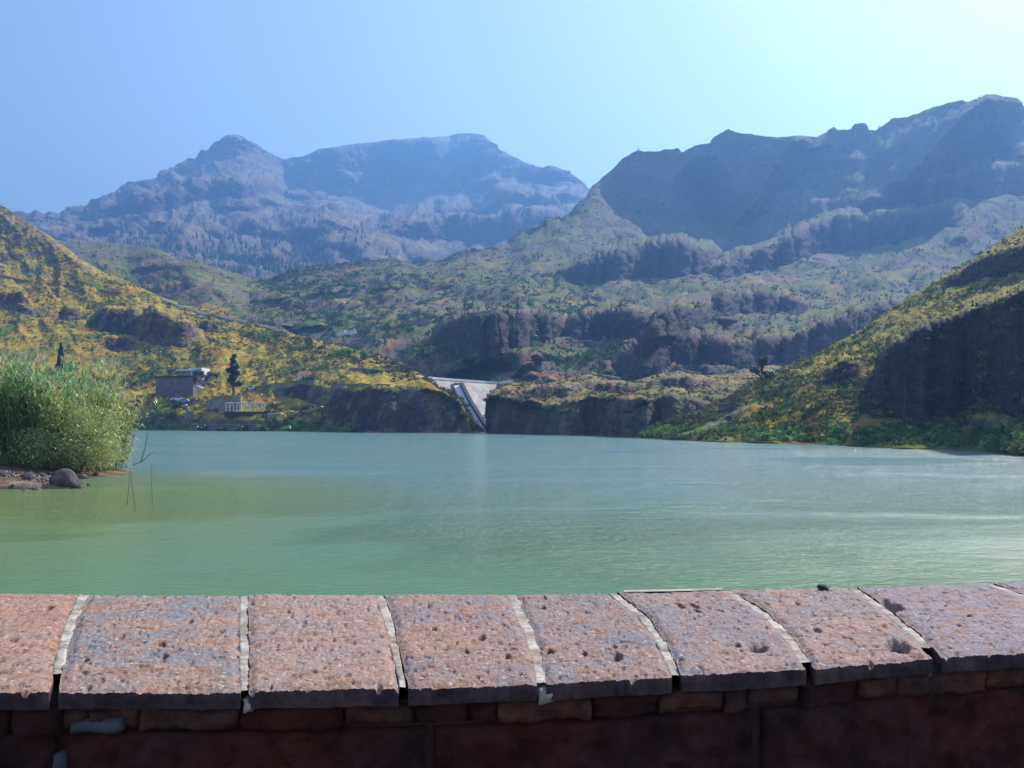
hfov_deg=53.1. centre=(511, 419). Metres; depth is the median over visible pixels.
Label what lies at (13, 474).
gravel
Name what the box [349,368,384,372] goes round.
terrace wall
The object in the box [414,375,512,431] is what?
dam
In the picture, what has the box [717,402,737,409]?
terrace wall
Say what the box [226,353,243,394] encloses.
pine tree
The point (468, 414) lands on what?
scrub
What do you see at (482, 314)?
terrace wall
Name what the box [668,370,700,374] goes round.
terrace wall
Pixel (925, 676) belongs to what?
parapet wall
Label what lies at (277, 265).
pine trees
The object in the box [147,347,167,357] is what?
hillside bush
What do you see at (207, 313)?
roadside wall
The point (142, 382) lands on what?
hillside bush
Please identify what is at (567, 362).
scrub
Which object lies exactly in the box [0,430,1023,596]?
water
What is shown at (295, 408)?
hillside bush
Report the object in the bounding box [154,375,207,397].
stone house
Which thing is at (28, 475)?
boulder
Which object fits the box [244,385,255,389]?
parked car
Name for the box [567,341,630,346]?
terrace wall
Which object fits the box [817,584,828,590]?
pebble
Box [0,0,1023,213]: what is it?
sky
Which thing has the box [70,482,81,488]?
boulder
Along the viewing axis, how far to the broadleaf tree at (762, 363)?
189.84 m
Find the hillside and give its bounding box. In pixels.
[0,205,473,432]
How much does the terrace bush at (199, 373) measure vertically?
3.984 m
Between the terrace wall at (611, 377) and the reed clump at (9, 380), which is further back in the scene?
the terrace wall at (611, 377)
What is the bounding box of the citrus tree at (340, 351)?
[336,347,348,353]
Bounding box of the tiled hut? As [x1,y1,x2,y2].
[296,371,310,380]
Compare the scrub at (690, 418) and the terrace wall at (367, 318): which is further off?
the terrace wall at (367, 318)
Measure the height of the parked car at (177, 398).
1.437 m
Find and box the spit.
[0,457,133,488]
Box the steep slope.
[641,224,1023,455]
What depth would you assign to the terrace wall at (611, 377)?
314.31 m
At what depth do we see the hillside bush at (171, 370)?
376.27 m
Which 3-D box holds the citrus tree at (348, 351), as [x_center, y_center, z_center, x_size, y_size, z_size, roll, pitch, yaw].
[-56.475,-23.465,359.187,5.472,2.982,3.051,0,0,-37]
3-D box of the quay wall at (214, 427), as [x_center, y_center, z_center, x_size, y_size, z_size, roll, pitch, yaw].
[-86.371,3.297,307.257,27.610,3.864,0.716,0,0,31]
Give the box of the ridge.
[245,94,1023,383]
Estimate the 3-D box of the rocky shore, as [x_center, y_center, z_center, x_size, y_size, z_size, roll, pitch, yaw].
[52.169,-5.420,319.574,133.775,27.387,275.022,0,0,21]
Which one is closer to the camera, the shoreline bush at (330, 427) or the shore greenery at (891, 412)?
the shore greenery at (891, 412)
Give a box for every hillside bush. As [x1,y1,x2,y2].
[119,375,136,387]
[135,374,152,388]
[139,370,158,381]
[140,357,157,368]
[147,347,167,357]
[148,363,166,373]
[163,410,178,419]
[166,367,178,373]
[169,401,187,409]
[206,371,219,377]
[265,402,281,409]
[288,404,308,410]
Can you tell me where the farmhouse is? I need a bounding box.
[337,329,357,336]
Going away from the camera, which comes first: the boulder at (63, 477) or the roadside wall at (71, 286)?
the boulder at (63, 477)
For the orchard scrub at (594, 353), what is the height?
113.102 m
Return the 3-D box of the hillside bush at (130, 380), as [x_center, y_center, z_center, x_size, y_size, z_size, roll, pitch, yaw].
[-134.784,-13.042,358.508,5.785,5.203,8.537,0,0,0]
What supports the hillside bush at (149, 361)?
on the hillside
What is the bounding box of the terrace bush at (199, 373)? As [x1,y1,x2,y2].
[192,369,204,378]
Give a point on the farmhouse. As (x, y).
(341, 332)
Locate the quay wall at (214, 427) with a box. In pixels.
[192,424,257,430]
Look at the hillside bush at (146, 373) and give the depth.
364.08 m
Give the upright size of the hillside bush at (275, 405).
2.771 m
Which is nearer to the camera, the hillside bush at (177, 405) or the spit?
the spit
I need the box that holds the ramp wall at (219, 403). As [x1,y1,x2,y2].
[206,394,241,409]
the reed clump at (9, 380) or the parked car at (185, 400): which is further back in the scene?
the parked car at (185, 400)
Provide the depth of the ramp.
321.98 m
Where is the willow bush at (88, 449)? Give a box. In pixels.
[7,399,125,472]
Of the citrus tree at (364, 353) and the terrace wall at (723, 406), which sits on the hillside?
the citrus tree at (364, 353)
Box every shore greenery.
[147,415,406,431]
[637,420,1023,453]
[887,409,908,443]
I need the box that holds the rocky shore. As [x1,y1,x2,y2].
[485,365,780,437]
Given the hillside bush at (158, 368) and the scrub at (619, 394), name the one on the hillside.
the hillside bush at (158, 368)
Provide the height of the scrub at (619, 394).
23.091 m
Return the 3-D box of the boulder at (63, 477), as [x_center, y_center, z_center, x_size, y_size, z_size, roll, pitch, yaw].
[-22.907,2.972,52.345,1.424,0.922,1.185,0,0,8]
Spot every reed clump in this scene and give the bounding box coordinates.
[0,330,127,468]
[0,338,54,464]
[17,373,160,471]
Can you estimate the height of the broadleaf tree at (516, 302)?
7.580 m
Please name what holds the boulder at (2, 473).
on the spit
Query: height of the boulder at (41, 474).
0.375 m
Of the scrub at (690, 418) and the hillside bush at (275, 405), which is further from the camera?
the hillside bush at (275, 405)
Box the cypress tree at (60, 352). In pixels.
[56,342,65,380]
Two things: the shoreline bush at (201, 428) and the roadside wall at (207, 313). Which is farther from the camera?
the roadside wall at (207, 313)
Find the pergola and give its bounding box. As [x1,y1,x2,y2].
[224,402,268,416]
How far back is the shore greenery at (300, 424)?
296.85 m
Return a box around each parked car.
[170,397,183,400]
[178,399,189,402]
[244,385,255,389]
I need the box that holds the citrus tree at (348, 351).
[344,348,357,354]
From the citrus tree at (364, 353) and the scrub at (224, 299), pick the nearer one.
the citrus tree at (364, 353)
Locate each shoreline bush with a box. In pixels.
[191,424,206,430]
[217,426,227,430]
[233,424,248,430]
[255,423,268,430]
[281,426,294,430]
[320,424,342,431]
[338,425,355,431]
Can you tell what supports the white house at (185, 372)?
on the hillside
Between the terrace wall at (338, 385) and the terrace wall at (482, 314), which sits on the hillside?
the terrace wall at (338, 385)
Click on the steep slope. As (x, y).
(961, 332)
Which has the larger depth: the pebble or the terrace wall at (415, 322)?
the terrace wall at (415, 322)
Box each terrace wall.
[332,384,390,388]
[338,343,364,348]
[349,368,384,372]
[358,316,387,320]
[400,320,429,324]
[462,310,492,318]
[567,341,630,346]
[602,375,619,379]
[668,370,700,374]
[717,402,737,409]
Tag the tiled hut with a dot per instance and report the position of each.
(302, 374)
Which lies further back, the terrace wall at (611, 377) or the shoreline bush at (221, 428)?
the terrace wall at (611, 377)
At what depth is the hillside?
402.01 m
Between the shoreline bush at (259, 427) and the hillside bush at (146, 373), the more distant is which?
the hillside bush at (146, 373)
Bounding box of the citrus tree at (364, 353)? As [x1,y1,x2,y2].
[359,349,375,356]
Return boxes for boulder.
[0,470,5,476]
[21,472,34,479]
[36,472,46,476]
[48,468,78,486]
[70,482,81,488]
[78,474,88,478]
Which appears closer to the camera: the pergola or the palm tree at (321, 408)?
the palm tree at (321, 408)
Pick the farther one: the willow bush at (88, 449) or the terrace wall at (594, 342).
the terrace wall at (594, 342)
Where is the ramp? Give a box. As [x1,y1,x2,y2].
[184,404,190,420]
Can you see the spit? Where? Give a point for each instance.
(5, 482)
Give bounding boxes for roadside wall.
[1,275,121,293]
[164,300,284,332]
[247,380,314,391]
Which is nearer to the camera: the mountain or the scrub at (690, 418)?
the scrub at (690, 418)
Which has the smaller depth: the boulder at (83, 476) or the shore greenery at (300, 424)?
the boulder at (83, 476)
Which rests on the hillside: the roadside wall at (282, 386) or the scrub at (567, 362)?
the roadside wall at (282, 386)
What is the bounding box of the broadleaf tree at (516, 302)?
[512,296,521,313]
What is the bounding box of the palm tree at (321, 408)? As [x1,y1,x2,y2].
[314,406,328,425]
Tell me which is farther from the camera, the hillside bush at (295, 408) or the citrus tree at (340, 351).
the citrus tree at (340, 351)
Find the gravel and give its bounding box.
[0,470,89,486]
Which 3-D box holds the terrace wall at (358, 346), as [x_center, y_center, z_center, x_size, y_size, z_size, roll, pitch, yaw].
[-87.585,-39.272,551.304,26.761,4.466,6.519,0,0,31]
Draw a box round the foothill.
[58,241,329,329]
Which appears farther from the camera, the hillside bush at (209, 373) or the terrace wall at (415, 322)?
the terrace wall at (415, 322)
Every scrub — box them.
[0,210,480,430]
[67,245,328,324]
[241,94,1023,383]
[247,269,642,362]
[482,365,782,434]
[637,225,1023,452]
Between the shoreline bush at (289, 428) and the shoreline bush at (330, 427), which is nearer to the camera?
the shoreline bush at (330, 427)
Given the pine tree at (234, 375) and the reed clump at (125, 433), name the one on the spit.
the reed clump at (125, 433)
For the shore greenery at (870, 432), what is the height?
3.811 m
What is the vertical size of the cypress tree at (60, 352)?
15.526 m
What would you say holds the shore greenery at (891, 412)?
on the steep slope
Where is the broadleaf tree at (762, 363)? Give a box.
[749,356,774,389]
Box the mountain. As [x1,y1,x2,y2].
[5,133,589,280]
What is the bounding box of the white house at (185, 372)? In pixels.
[177,368,209,380]
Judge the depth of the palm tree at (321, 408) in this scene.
287.14 m
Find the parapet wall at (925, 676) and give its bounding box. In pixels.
[0,582,1023,767]
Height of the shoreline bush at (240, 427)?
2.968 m
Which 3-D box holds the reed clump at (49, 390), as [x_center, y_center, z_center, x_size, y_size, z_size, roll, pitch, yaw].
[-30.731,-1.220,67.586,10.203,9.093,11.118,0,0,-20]
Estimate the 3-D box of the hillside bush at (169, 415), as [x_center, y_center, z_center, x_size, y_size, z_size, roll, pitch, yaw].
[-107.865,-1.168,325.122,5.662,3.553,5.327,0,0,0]
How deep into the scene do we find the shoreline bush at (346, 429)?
275.37 m
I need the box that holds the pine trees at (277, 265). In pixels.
[93,211,387,274]
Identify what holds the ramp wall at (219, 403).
on the hillside

